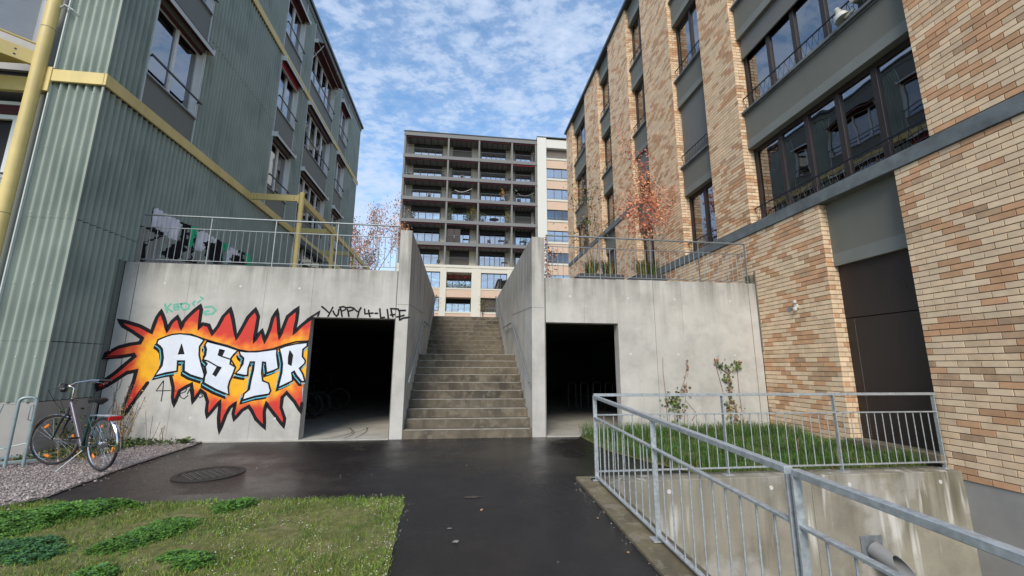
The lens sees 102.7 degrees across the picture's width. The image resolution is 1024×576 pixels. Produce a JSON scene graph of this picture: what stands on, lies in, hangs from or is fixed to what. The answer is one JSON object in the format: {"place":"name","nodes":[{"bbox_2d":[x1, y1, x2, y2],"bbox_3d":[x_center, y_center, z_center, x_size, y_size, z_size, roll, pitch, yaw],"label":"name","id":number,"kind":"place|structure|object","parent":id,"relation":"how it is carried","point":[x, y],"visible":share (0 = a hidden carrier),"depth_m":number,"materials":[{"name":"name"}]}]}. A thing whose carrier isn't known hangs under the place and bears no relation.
{"place":"outdoors","nodes":[
{"label":"outdoors","id":0,"kind":"place"},
{"bbox_2d":[0,442,201,506],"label":"gravel strip","id":1,"kind":"object","parent":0,"point":[65,471],"visible":0.38,"depth_m":5.51,"materials":[{"name":"grey gravel"}]},
{"bbox_2d":[0,396,50,467],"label":"bicycle rack","id":2,"kind":"object","parent":1,"relation":"on","point":[23,461],"visible":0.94,"depth_m":5.73,"materials":[{"name":"metal"}]},
{"bbox_2d":[51,389,89,453],"bbox_3d":[-7.195,2.172,6.686,0.521,1.013,0.398,-10,-15,42],"label":"wall weed","id":3,"kind":"object","parent":1,"relation":"on","point":[66,428],"depth_m":6.66,"materials":[{"name":"green plant"}]},
{"bbox_2d":[29,379,121,471],"bbox_3d":[-5.994,1.888,5.708,1.712,1.184,0.631,-6,-12,30],"label":"parked bicycle","id":4,"kind":"object","parent":1,"relation":"on","point":[83,443],"visible":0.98,"depth_m":5.67,"materials":[{"name":"metal"}]},
{"bbox_2d":[54,422,108,448],"bbox_3d":[-7.067,2.419,6.717,0.686,0.543,0.374,6,-12,-29],"label":"wall weed","id":5,"kind":"object","parent":1,"relation":"on","point":[104,425],"depth_m":6.75,"materials":[{"name":"green plant"}]},
{"bbox_2d":[2,437,183,460],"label":"creeping weeds","id":6,"kind":"object","parent":1,"relation":"on","point":[130,442],"visible":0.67,"depth_m":6.73,"materials":[{"name":"green plant"}]},
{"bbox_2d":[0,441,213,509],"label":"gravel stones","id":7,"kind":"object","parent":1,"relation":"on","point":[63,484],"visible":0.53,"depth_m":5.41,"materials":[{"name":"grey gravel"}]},
{"bbox_2d":[111,385,142,442],"bbox_3d":[-7.031,2.290,7.411,0.485,1.052,0.317,-5,-12,26],"label":"wall weed","id":8,"kind":"object","parent":1,"relation":"on","point":[125,407],"depth_m":7.46,"materials":[{"name":"brown plant"}]},
{"bbox_2d":[113,396,147,440],"bbox_3d":[-6.875,2.364,7.319,0.472,0.875,0.331,6,-12,-29],"label":"wall weed","id":9,"kind":"object","parent":1,"relation":"on","point":[123,425],"depth_m":7.33,"materials":[{"name":"brown plant"}]},
{"bbox_2d":[0,494,405,575],"bbox_3d":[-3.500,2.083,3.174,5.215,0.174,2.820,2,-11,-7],"label":"lawn grass","id":10,"kind":"structure","parent":0,"point":[253,555],"depth_m":3.56,"materials":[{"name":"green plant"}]},
{"bbox_2d":[0,497,257,575],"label":"clover patches","id":11,"kind":"object","parent":10,"relation":"on","point":[38,547],"visible":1,"depth_m":3.52,"materials":[{"name":"green plant"}]},
{"bbox_2d":[2,497,400,574],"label":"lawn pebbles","id":12,"kind":"object","parent":10,"relation":"on","point":[285,527],"visible":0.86,"depth_m":3.50,"materials":[{"name":"plant"}]},
{"bbox_2d":[6,437,691,575],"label":"asphalt path","id":13,"kind":"structure","parent":0,"point":[539,515],"depth_m":4.84,"materials":[{"name":"black asphalt"}]},
{"bbox_2d":[170,466,245,482],"bbox_3d":[-4.055,2.490,5.496,0.820,0.012,0.820,2,-11,-7],"label":"manhole cover","id":14,"kind":"object","parent":13,"relation":"on","point":[208,474],"visible":1,"depth_m":5.45,"materials":[{"name":"metal"}]},
{"bbox_2d":[93,262,409,441],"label":"graffiti wall","id":15,"kind":"structure","parent":13,"relation":"on","point":[201,352],"depth_m":8.03,"materials":[{"name":"concrete"}]},
{"bbox_2d":[137,214,399,270],"bbox_3d":[-5.002,-0.939,8.626,5.100,1.048,0.038,2,-11,-7],"label":"metal railing","id":16,"kind":"object","parent":15,"relation":"on","point":[211,229],"visible":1,"depth_m":8.59,"materials":[{"name":"galvanized steel"}]},
{"bbox_2d":[157,319,617,442],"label":"underground garage","id":17,"kind":"structure","parent":13,"relation":"on","point":[355,356],"depth_m":18.48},
{"bbox_2d":[305,392,323,418],"bbox_3d":[-5.963,2.900,10.978,1.688,1.180,0.653,-1,-11,4],"label":"parked bicycle","id":18,"kind":"object","parent":17,"relation":"on","point":[321,399],"visible":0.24,"depth_m":11.07,"materials":[{"name":"rubber"}]},
{"bbox_2d":[306,374,330,415],"bbox_3d":[-6.040,2.996,11.488,1.744,1.180,0.667,6,-12,-29],"label":"parked bicycle","id":19,"kind":"object","parent":17,"relation":"on","point":[324,393],"visible":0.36,"depth_m":11.58,"materials":[{"name":"metal"}]},
{"bbox_2d":[306,373,350,409],"bbox_3d":[-6.149,3.325,13.225,1.705,1.180,0.634,-1,-11,4],"label":"parked bicycle","id":20,"kind":"object","parent":17,"relation":"on","point":[331,391],"visible":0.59,"depth_m":13.22,"materials":[{"name":"metal"}]},
{"bbox_2d":[389,230,436,439],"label":"stair side wall","id":21,"kind":"structure","parent":13,"relation":"on","point":[416,298],"depth_m":8.85,"materials":[{"name":"concrete"}]},
{"bbox_2d":[402,316,531,438],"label":"concrete staircase","id":22,"kind":"structure","parent":13,"relation":"on","point":[466,383],"depth_m":9.88,"materials":[{"name":"grey concrete"}]},
{"bbox_2d":[495,237,545,436],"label":"stair side wall","id":23,"kind":"structure","parent":13,"relation":"on","point":[520,306],"depth_m":9.27,"materials":[{"name":"concrete"}]},
{"bbox_2d":[544,277,769,435],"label":"front wall","id":24,"kind":"structure","parent":13,"relation":"on","point":[667,329],"depth_m":9.23,"materials":[{"name":"concrete"}]},
{"bbox_2d":[544,236,563,277],"bbox_3d":[0.966,-0.617,9.733,0.574,1.181,0.642,2,-11,-7],"label":"red creeper","id":25,"kind":"object","parent":24,"relation":"attached to","point":[550,271],"visible":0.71,"depth_m":9.61,"materials":[{"name":"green plant"}]},
{"bbox_2d":[545,234,748,283],"bbox_3d":[3.236,-0.656,9.646,4.970,1.028,0.038,2,-11,-7],"label":"metal railing","id":26,"kind":"object","parent":24,"relation":"on","point":[649,250],"visible":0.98,"depth_m":9.65,"materials":[{"name":"metal"}]},
{"bbox_2d":[659,359,695,422],"bbox_3d":[3.638,2.302,8.974,0.838,1.561,0.122,2,-11,-7],"label":"wall vine","id":27,"kind":"object","parent":24,"relation":"attached to","point":[675,403],"depth_m":8.95,"materials":[{"name":"green plant"}]},
{"bbox_2d":[714,358,746,425],"bbox_3d":[4.895,2.314,9.105,0.698,1.598,0.190,2,-11,-7],"label":"wall vine","id":28,"kind":"object","parent":24,"relation":"attached to","point":[738,363],"depth_m":9.17,"materials":[{"name":"green plant"}]},
{"bbox_2d":[313,0,623,270],"label":"sky","id":29,"kind":"structure","parent":0,"point":[521,69],"materials":[{"name":"blue"}]},
{"bbox_2d":[578,419,939,472],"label":"grass","id":30,"kind":"structure","parent":0,"point":[666,447],"depth_m":6.88,"materials":[{"name":"green plant"}]},
{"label":"plaza","id":31,"kind":"structure","parent":0,"visible":0},
{"bbox_2d":[251,192,304,266],"bbox_3d":[-7.351,-1.366,12.587,1.555,3.400,0.150,2,-11,-7],"label":"yellow steel post","id":32,"kind":"object","parent":31,"relation":"on","point":[299,198],"visible":0.88,"depth_m":12.79,"materials":[{"name":"metal"}]},
{"bbox_2d":[304,198,370,269],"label":"yellow steel beam","id":33,"kind":"structure","parent":32,"relation":"attached to","point":[310,208],"depth_m":15.70,"materials":[{"name":"metal"}]},
{"bbox_2d":[293,227,335,268],"bbox_3d":[-7.773,-0.755,15.823,1.555,3.400,0.150,2,-11,-7],"label":"yellow steel post","id":34,"kind":"object","parent":31,"relation":"on","point":[314,231],"visible":0.45,"depth_m":16.05,"materials":[{"name":"metal"}]},
{"bbox_2d":[321,249,355,268],"bbox_3d":[-8.186,-0.156,18.991,1.555,3.400,0.150,2,-11,-7],"label":"yellow steel post","id":35,"kind":"object","parent":31,"relation":"on","point":[339,253],"visible":0.5,"depth_m":19.24,"materials":[{"name":"metal"}]},
{"bbox_2d":[350,191,411,269],"bbox_3d":[-12.835,-2.474,35.770,8.168,14.205,6.269,2,-11,-7],"label":"autumn tree","id":36,"kind":"object","parent":31,"relation":"on","point":[359,247],"visible":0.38,"depth_m":36.04,"materials":[{"name":"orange plant"}]},
{"bbox_2d":[396,130,568,316],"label":"apartment tower","id":37,"kind":"structure","parent":31,"relation":"on","point":[485,168],"depth_m":53.78,"materials":[{"name":"concrete"}]},
{"bbox_2d":[410,230,439,241],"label":"window","id":38,"kind":"structure","parent":37,"relation":"in","point":[422,235],"depth_m":53.27,"materials":[{"name":"glass"}]},
{"bbox_2d":[411,209,439,218],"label":"window","id":39,"kind":"structure","parent":37,"relation":"in","point":[423,214],"depth_m":53.79,"materials":[{"name":"glass"}]},
{"bbox_2d":[412,188,440,197],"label":"window","id":40,"kind":"structure","parent":37,"relation":"in","point":[421,192],"depth_m":54.34,"materials":[{"name":"glass"}]},
{"bbox_2d":[413,168,441,175],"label":"window","id":41,"kind":"structure","parent":37,"relation":"in","point":[428,172],"depth_m":54.90,"materials":[{"name":"glass"}]},
{"bbox_2d":[414,147,442,155],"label":"window","id":42,"kind":"structure","parent":37,"relation":"in","point":[418,150],"depth_m":55.44,"materials":[{"name":"glass"}]},
{"bbox_2d":[420,253,438,263],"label":"window","id":43,"kind":"structure","parent":37,"relation":"in","point":[427,259],"depth_m":52.79,"materials":[{"name":"glass"}]},
{"bbox_2d":[427,272,439,286],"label":"window","id":44,"kind":"structure","parent":37,"relation":"in","point":[434,277],"depth_m":50.60,"materials":[{"name":"glass"}]},
{"bbox_2d":[447,229,459,241],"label":"balcony windscreen","id":45,"kind":"object","parent":37,"relation":"on","point":[452,232],"visible":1,"depth_m":51.81,"materials":[{"name":"grey glass"}]},
{"bbox_2d":[446,274,469,287],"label":"loggia plants","id":46,"kind":"object","parent":37,"relation":"hanging from","point":[461,285],"visible":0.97,"depth_m":51.27,"materials":[{"name":"red plant"}]},
{"bbox_2d":[446,303,469,311],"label":"window","id":47,"kind":"structure","parent":37,"relation":"in","point":[455,307],"depth_m":50.93,"materials":[{"name":"glass"}]},
{"bbox_2d":[446,280,470,287],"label":"window","id":48,"kind":"structure","parent":37,"relation":"in","point":[454,281],"depth_m":52.18,"materials":[{"name":"glass"}]},
{"bbox_2d":[451,211,469,220],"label":"window","id":49,"kind":"structure","parent":37,"relation":"in","point":[458,216],"depth_m":54.33,"materials":[{"name":"glass"}]},
{"bbox_2d":[452,191,470,198],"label":"window","id":50,"kind":"structure","parent":37,"relation":"in","point":[464,195],"depth_m":54.92,"materials":[{"name":"glass"}]},
{"bbox_2d":[479,255,504,266],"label":"window","id":51,"kind":"structure","parent":37,"relation":"in","point":[484,260],"depth_m":53.75,"materials":[{"name":"glass"}]},
{"bbox_2d":[480,192,504,200],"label":"window","id":52,"kind":"structure","parent":37,"relation":"in","point":[487,196],"depth_m":55.40,"materials":[{"name":"glass"}]},
{"bbox_2d":[480,212,504,222],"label":"window","id":53,"kind":"structure","parent":37,"relation":"in","point":[497,215],"depth_m":54.93,"materials":[{"name":"glass"}]},
{"bbox_2d":[480,234,504,243],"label":"window","id":54,"kind":"structure","parent":37,"relation":"in","point":[483,237],"depth_m":54.29,"materials":[{"name":"glass"}]},
{"bbox_2d":[481,152,505,159],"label":"window","id":55,"kind":"structure","parent":37,"relation":"in","point":[488,155],"depth_m":56.53,"materials":[{"name":"glass"}]},
{"bbox_2d":[481,173,505,179],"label":"window","id":56,"kind":"structure","parent":37,"relation":"in","point":[492,176],"depth_m":56.00,"materials":[{"name":"glass"}]},
{"bbox_2d":[481,274,506,288],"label":"window","id":57,"kind":"structure","parent":37,"relation":"in","point":[488,281],"depth_m":51.49,"materials":[{"name":"glass"}]},
{"bbox_2d":[546,169,566,178],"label":"window","id":58,"kind":"structure","parent":37,"relation":"in","point":[560,174],"depth_m":55.29,"materials":[{"name":"glass"}]},
{"bbox_2d":[547,189,567,199],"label":"window","id":59,"kind":"structure","parent":37,"relation":"in","point":[551,193],"depth_m":54.74,"materials":[{"name":"glass"}]},
{"bbox_2d":[547,210,567,220],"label":"window","id":60,"kind":"structure","parent":37,"relation":"in","point":[553,214],"depth_m":54.20,"materials":[{"name":"glass"}]},
{"bbox_2d":[547,231,568,241],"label":"window","id":61,"kind":"structure","parent":37,"relation":"in","point":[557,239],"depth_m":53.63,"materials":[{"name":"glass"}]},
{"bbox_2d":[548,253,567,263],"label":"window","id":62,"kind":"structure","parent":37,"relation":"in","point":[560,258],"depth_m":53.12,"materials":[{"name":"glass"}]},
{"bbox_2d":[574,273,624,279],"bbox_3d":[2.470,-0.051,11.720,1.300,0.595,0.700,2,-11,-7],"label":"planter trough","id":63,"kind":"object","parent":31,"relation":"on","point":[603,275],"visible":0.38,"depth_m":11.42,"materials":[{"name":"metal"}]},
{"bbox_2d":[553,151,612,266],"bbox_3d":[2.328,-2.157,12.769,1.540,4.127,2.526,-4,-12,23],"label":"planter tree","id":64,"kind":"object","parent":63,"relation":"in","point":[587,216],"visible":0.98,"depth_m":12.40,"materials":[{"name":"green plant"}]},
{"bbox_2d":[577,257,603,273],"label":"ornamental grass","id":65,"kind":"object","parent":63,"relation":"in","point":[593,270],"depth_m":11.55,"materials":[{"name":"green plant"}]},
{"bbox_2d":[600,260,618,273],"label":"ornamental grass","id":66,"kind":"object","parent":63,"relation":"in","point":[606,267],"depth_m":11.56,"materials":[{"name":"green plant"}]},
{"bbox_2d":[626,274,666,280],"bbox_3d":[3.872,-0.030,11.796,0.900,0.595,0.700,2,-11,-7],"label":"planter trough","id":67,"kind":"object","parent":31,"relation":"on","point":[648,276],"visible":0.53,"depth_m":11.51,"materials":[{"name":"metal"}]},
{"bbox_2d":[631,258,652,273],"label":"ornamental grass","id":68,"kind":"object","parent":67,"relation":"in","point":[642,269],"depth_m":11.59,"materials":[{"name":"green plant"}]},
{"bbox_2d":[610,120,680,265],"bbox_3d":[4.463,-2.483,13.006,2.294,4.888,3.221,-5,-12,25],"label":"planter tree","id":69,"kind":"object","parent":67,"relation":"in","point":[656,204],"visible":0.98,"depth_m":12.49,"materials":[{"name":"red plant"}]},
{"bbox_2d":[637,258,667,274],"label":"ornamental grass","id":70,"kind":"object","parent":67,"relation":"in","point":[655,270],"depth_m":11.66,"materials":[{"name":"green plant"}]},
{"bbox_3d":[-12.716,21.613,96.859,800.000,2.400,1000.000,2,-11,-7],"label":"ground","id":71,"kind":"structure","parent":0,"visible":0},
{"bbox_2d":[0,0,363,456],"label":"corrugated building","id":72,"kind":"structure","parent":71,"relation":"on","point":[218,108],"depth_m":8.59,"materials":[{"name":"paint"}]},
{"bbox_2d":[0,101,20,183],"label":"window","id":73,"kind":"structure","parent":72,"relation":"in","point":[9,110],"depth_m":7.54,"materials":[{"name":"glass"}]},
{"bbox_2d":[0,0,78,256],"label":"steel balcony","id":74,"kind":"structure","parent":72,"relation":"attached to","point":[19,18],"depth_m":7.20,"materials":[{"name":"yellow paint"}]},
{"bbox_2d":[146,0,215,119],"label":"window","id":75,"kind":"structure","parent":72,"relation":"in","point":[176,63],"depth_m":9.53,"materials":[{"name":"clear glass"}]},
{"bbox_2d":[201,0,218,15],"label":"window","id":76,"kind":"structure","parent":72,"relation":"in","point":[208,4],"depth_m":10.61,"materials":[{"name":"grey glass"}]},
{"bbox_2d":[267,131,296,203],"bbox_3d":[-8.393,-4.279,14.780,0.375,2.030,1.665,2,-11,-7],"label":"window","id":77,"kind":"structure","parent":72,"relation":"in","point":[278,174],"depth_m":14.93,"materials":[{"name":"grey glass"}]},
{"bbox_2d":[277,55,303,131],"bbox_3d":[-8.383,-7.207,15.334,0.387,2.030,1.665,2,-11,-7],"label":"window","id":78,"kind":"structure","parent":72,"relation":"in","point":[290,83],"depth_m":15.48,"materials":[{"name":"grey glass"}]},
{"bbox_2d":[286,0,311,62],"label":"window","id":79,"kind":"structure","parent":72,"relation":"in","point":[297,15],"depth_m":16.16,"materials":[{"name":"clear glass"}]},
{"bbox_2d":[290,236,325,267],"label":"window","id":80,"kind":"structure","parent":72,"relation":"in","point":[303,244],"depth_m":17.63,"materials":[{"name":"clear glass"}]},
{"bbox_2d":[296,166,328,236],"bbox_3d":[-8.820,-3.669,18.010,0.387,2.030,3.175,2,-11,-7],"label":"window","id":81,"kind":"structure","parent":72,"relation":"in","point":[311,195],"depth_m":18.15,"materials":[{"name":"grey glass"}]},
{"bbox_2d":[304,100,333,177],"bbox_3d":[-8.786,-6.596,18.567,0.350,2.030,3.175,2,-11,-7],"label":"window","id":82,"kind":"structure","parent":72,"relation":"in","point":[316,144],"depth_m":18.64,"materials":[{"name":"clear glass"}]},
{"bbox_2d":[311,38,342,121],"bbox_3d":[-8.656,-9.550,19.143,0.580,2.010,3.175,2,-11,-7],"label":"window","id":83,"kind":"structure","parent":72,"relation":"in","point":[324,74],"depth_m":19.17,"materials":[{"name":"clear glass"}]},
{"bbox_2d":[328,205,343,250],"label":"window","id":84,"kind":"structure","parent":72,"relation":"in","point":[334,218],"depth_m":21.57,"materials":[{"name":"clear glass"}]},
{"bbox_2d":[334,151,347,198],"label":"window","id":85,"kind":"structure","parent":72,"relation":"in","point":[339,170],"depth_m":22.15,"materials":[{"name":"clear glass"}]},
{"bbox_2d":[339,99,351,147],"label":"window","id":86,"kind":"structure","parent":72,"relation":"in","point":[344,114],"depth_m":22.66,"materials":[{"name":"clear glass"}]},
{"bbox_2d":[564,0,1023,575],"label":"brick building","id":87,"kind":"structure","parent":71,"relation":"on","point":[854,182],"depth_m":7.61,"materials":[{"name":"brick"}]},
{"bbox_2d":[575,120,585,159],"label":"window","id":88,"kind":"structure","parent":87,"relation":"in","point":[581,142],"depth_m":25.89,"materials":[{"name":"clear glass"}]},
{"bbox_2d":[576,169,586,208],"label":"window","id":89,"kind":"structure","parent":87,"relation":"in","point":[580,183],"depth_m":25.26,"materials":[{"name":"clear glass"}]},
{"bbox_2d":[577,218,588,252],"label":"window","id":90,"kind":"structure","parent":87,"relation":"in","point":[585,242],"depth_m":24.80,"materials":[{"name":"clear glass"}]},
{"bbox_2d":[600,75,609,117],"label":"window","id":91,"kind":"structure","parent":87,"relation":"in","point":[606,99],"depth_m":21.58,"materials":[{"name":"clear glass"}]},
{"bbox_2d":[603,130,611,174],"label":"window","id":92,"kind":"structure","parent":87,"relation":"in","point":[608,148],"depth_m":20.97,"materials":[{"name":"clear glass"}]},
{"bbox_2d":[605,189,614,228],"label":"window","id":93,"kind":"structure","parent":87,"relation":"in","point":[610,197],"depth_m":20.39,"materials":[{"name":"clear glass"}]},
{"bbox_2d":[608,249,616,273],"bbox_3d":[4.890,-0.091,19.240,0.080,3.500,1.620,2,-11,-7],"label":"side door","id":94,"kind":"structure","parent":87,"relation":"in","point":[612,257],"depth_m":19.59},
{"bbox_2d":[630,13,641,64],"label":"window","id":95,"kind":"structure","parent":87,"relation":"in","point":[636,30],"depth_m":17.86,"materials":[{"name":"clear glass"}]},
{"bbox_2d":[633,79,645,131],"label":"window","id":96,"kind":"structure","parent":87,"relation":"in","point":[640,95],"depth_m":17.26,"materials":[{"name":"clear glass"}]},
{"bbox_2d":[638,148,650,199],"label":"window","id":97,"kind":"structure","parent":87,"relation":"in","point":[643,158],"depth_m":16.52,"materials":[{"name":"glass"}]},
{"bbox_2d":[644,225,654,262],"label":"window","id":98,"kind":"structure","parent":87,"relation":"in","point":[652,242],"depth_m":16.06,"materials":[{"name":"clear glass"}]},
{"bbox_2d":[675,0,699,76],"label":"window","id":99,"kind":"structure","parent":87,"relation":"in","point":[687,32],"depth_m":13.68,"materials":[{"name":"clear glass"}]},
{"bbox_2d":[681,84,707,163],"bbox_3d":[5.759,-5.150,12.861,0.137,2.108,1.610,2,-11,-7],"label":"window","id":100,"kind":"structure","parent":87,"relation":"in","point":[693,114],"depth_m":12.96,"materials":[{"name":"grey glass"}]},
{"bbox_2d":[688,181,717,251],"bbox_3d":[5.800,-2.121,12.294,0.252,1.990,1.620,2,-11,-7],"label":"window","id":101,"kind":"structure","parent":87,"relation":"in","point":[702,205],"depth_m":12.50,"materials":[{"name":"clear glass"}]},
{"bbox_2d":[740,0,867,108],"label":"window","id":102,"kind":"structure","parent":87,"relation":"in","point":[788,30],"depth_m":9.54,"materials":[{"name":"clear glass"}]},
{"bbox_2d":[754,38,929,219],"bbox_3d":[6.351,-2.875,8.307,0.316,1.990,3.850,2,-11,-7],"label":"window","id":103,"kind":"structure","parent":87,"relation":"in","point":[878,114],"depth_m":7.87,"materials":[{"name":"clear glass"}]},
{"bbox_2d":[833,8,854,25],"bbox_3d":[6.297,-5.250,7.800,0.272,0.343,0.340,-4,-12,23],"label":"ribbed white lantern","id":104,"kind":"object","parent":87,"relation":"attached to","point":[841,15],"visible":0.98,"depth_m":7.80,"materials":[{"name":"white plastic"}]},
{"bbox_2d":[846,310,944,450],"bbox_3d":[6.371,1.496,6.814,0.129,2.125,1.445,2,-11,-7],"label":"door","id":105,"kind":"structure","parent":87,"relation":"in","point":[889,353],"depth_m":6.84,"materials":[{"name":"metal"}]},
{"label":"ramp floor","id":106,"kind":"structure","parent":0,"visible":0},
{"bbox_2d":[576,466,981,575],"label":"ramp retaining wall","id":107,"kind":"structure","parent":106,"relation":"on","point":[936,492],"depth_m":5.27,"materials":[{"name":"concrete"}]},
{"bbox_2d":[591,395,801,575],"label":"ramp fence","id":108,"kind":"object","parent":107,"relation":"on","point":[784,468],"visible":0.97,"depth_m":3.16,"materials":[{"name":"metal"}]},
{"bbox_2d":[590,392,952,478],"bbox_3d":[3.618,1.980,5.607,5.270,1.054,0.100,2,-11,-7],"label":"ramp fence","id":109,"kind":"object","parent":107,"relation":"on","point":[936,420],"visible":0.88,"depth_m":5.64,"materials":[{"name":"metal"}]},
{"bbox_2d":[860,535,915,575],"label":"drain pipe","id":110,"kind":"object","parent":107,"relation":"attached to","point":[873,547],"visible":0.89,"depth_m":5.16,"materials":[{"name":"metal"}]},
{"bbox_2d":[790,468,1023,575],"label":"ramp fence","id":111,"kind":"object","parent":107,"relation":"on","point":[1008,552],"visible":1,"depth_m":1.75,"materials":[{"name":"metal"}]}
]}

